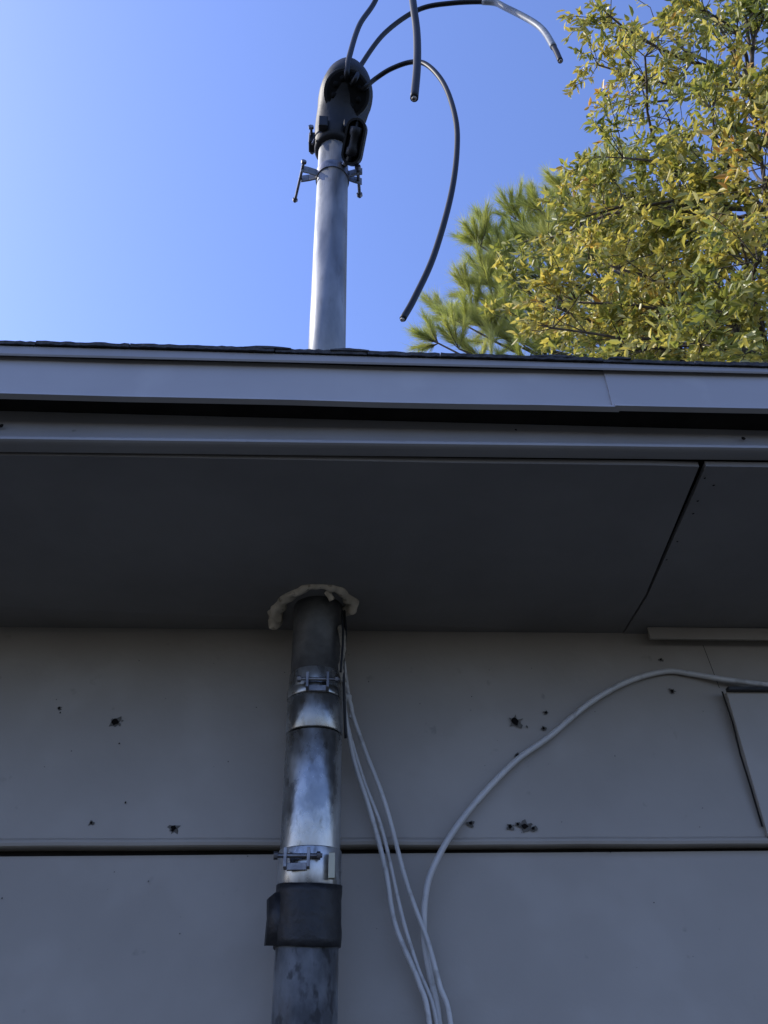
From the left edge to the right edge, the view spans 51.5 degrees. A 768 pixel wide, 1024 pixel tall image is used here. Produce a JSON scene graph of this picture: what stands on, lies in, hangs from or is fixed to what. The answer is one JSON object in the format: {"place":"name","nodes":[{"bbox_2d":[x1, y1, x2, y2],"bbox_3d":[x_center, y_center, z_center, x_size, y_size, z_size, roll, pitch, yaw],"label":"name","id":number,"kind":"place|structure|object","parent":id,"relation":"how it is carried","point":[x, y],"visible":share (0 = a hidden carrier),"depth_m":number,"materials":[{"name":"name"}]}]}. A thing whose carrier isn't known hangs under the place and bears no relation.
{"place":"outdoors","nodes":[
{"label":"outdoors","id":0,"kind":"place"},
{"bbox_2d":[0,0,767,355],"label":"sky","id":1,"kind":"structure","parent":0,"point":[152,152],"materials":[{"name":"blue"}]},
{"bbox_2d":[385,456,767,578],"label":"soffit backing","id":2,"kind":"object","parent":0,"point":[700,463],"depth_m":1.07,"materials":[{"name":"black"}]},
{"label":"ground","id":3,"kind":"structure","parent":0,"visible":0},
{"bbox_2d":[264,0,562,1023],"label":"service mast","id":4,"kind":"object","parent":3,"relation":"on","point":[304,922],"visible":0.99,"depth_m":1.20,"materials":[{"name":"metal"}]},
{"bbox_2d":[342,687,431,1023],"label":"white cable","id":5,"kind":"object","parent":4,"relation":"attached to","point":[390,899],"visible":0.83,"depth_m":1.11,"materials":[{"name":"white plastic"}]},
{"bbox_2d":[345,670,438,1023],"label":"white cable","id":6,"kind":"object","parent":4,"relation":"attached to","point":[406,932],"visible":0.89,"depth_m":1.11,"materials":[{"name":"white plastic"}]},
{"bbox_2d":[345,661,452,1023],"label":"white cable","id":7,"kind":"object","parent":4,"relation":"attached to","point":[409,891],"visible":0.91,"depth_m":1.12,"materials":[{"name":"white plastic"}]},
{"bbox_2d":[346,693,353,718],"bbox_3d":[-0.055,0.303,1.247,0.015,0.039,0.022,-28,-43,32],"label":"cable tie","id":8,"kind":"object","parent":7,"relation":"attached to","point":[349,700],"visible":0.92,"depth_m":1.25,"materials":[{"name":"white plastic"}]},
{"bbox_2d":[398,136,745,358],"bbox_3d":[3.856,-0.038,10.243,6.189,15.072,5.001,20,-40,-27],"label":"pine tree","id":9,"kind":"object","parent":3,"relation":"on","point":[466,313],"visible":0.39,"depth_m":12.79,"materials":[{"name":"green plant"}]},
{"bbox_2d":[477,0,767,362],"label":"oak tree","id":10,"kind":"object","parent":3,"relation":"on","point":[636,324],"visible":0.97,"depth_m":6.48,"materials":[{"name":"green plant"}]},
{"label":"walls","id":11,"kind":"object","parent":3,"relation":"on","visible":0},
{"bbox_2d":[10,346,746,370],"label":"roof deck shingles","id":12,"kind":"object","parent":11,"relation":"on","point":[325,364],"depth_m":1.05,"materials":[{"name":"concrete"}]},
{"bbox_2d":[0,340,767,367],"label":"eave shingles","id":13,"kind":"object","parent":12,"relation":"attached to","point":[364,352],"visible":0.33,"depth_m":1.03,"materials":[{"name":"concrete"}]},
{"bbox_2d":[0,627,767,1023],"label":"siding boards","id":14,"kind":"object","parent":11,"relation":"attached to","point":[546,937],"visible":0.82,"depth_m":1.18,"materials":[{"name":"paint"}]},
{"bbox_2d":[1,658,673,902],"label":"nail holes","id":15,"kind":"object","parent":14,"relation":"attached to","point":[514,720],"visible":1,"depth_m":1.25,"materials":[{"name":"black"}]},
{"bbox_2d":[44,654,719,967],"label":"paint chips","id":16,"kind":"object","parent":14,"relation":"attached to","point":[520,725],"visible":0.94,"depth_m":1.19,"materials":[{"name":"black paint"}]},
{"bbox_2d":[420,668,767,1023],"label":"white cable","id":17,"kind":"object","parent":14,"relation":"attached to","point":[493,782],"visible":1,"depth_m":1.23,"materials":[{"name":"white plastic"}]},
{"bbox_2d":[703,646,762,826],"bbox_3d":[0.566,0.354,1.300,0.010,0.308,0.015,1,-35,-4],"label":"joint crack","id":18,"kind":"object","parent":14,"relation":"attached to","point":[740,754],"visible":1,"depth_m":1.27,"materials":[{"name":"black"}]},
{"bbox_2d":[724,692,767,837],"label":"patch board","id":19,"kind":"object","parent":14,"relation":"attached to","point":[748,712],"visible":1,"depth_m":1.28,"materials":[{"name":"paint"}]},
{"bbox_2d":[726,686,767,691],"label":"trim cap","id":20,"kind":"object","parent":19,"relation":"attached to","point":[746,688],"visible":1,"depth_m":1.32,"materials":[{"name":"grey metal"}]},
{"bbox_2d":[0,452,767,633],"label":"soffit panels","id":21,"kind":"object","parent":11,"relation":"attached to","point":[172,541],"visible":1,"depth_m":1.14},
{"bbox_2d":[0,424,745,559],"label":"trim nail holes","id":22,"kind":"object","parent":21,"relation":"on","point":[742,438],"depth_m":1.04,"materials":[{"name":"black"}]},
{"bbox_2d":[0,411,767,459],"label":"fascia board","id":23,"kind":"object","parent":21,"relation":"attached to","point":[53,432],"visible":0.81,"depth_m":1.00,"materials":[{"name":"paint"}]},
{"bbox_2d":[0,399,767,430],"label":"nailer strip","id":24,"kind":"object","parent":23,"relation":"attached to","point":[723,421],"depth_m":1.02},
{"bbox_2d":[0,356,767,413],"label":"drip flashing","id":25,"kind":"object","parent":24,"relation":"attached to","point":[69,379],"visible":1,"depth_m":1.01,"materials":[{"name":"paint"}]},
{"bbox_2d":[0,346,767,373],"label":"drip edge","id":26,"kind":"object","parent":25,"relation":"attached to","point":[27,351],"visible":1,"depth_m":1.02,"materials":[{"name":"paint"}]},
{"bbox_2d":[647,627,767,640],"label":"frieze trim","id":27,"kind":"structure","parent":21,"relation":"attached to","point":[693,633],"depth_m":1.38,"materials":[{"name":"paint"}]},
{"bbox_2d":[0,849,767,856],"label":"building felt","id":28,"kind":"object","parent":11,"relation":"attached to","point":[76,853],"depth_m":1.17,"materials":[{"name":"black"}]}
]}

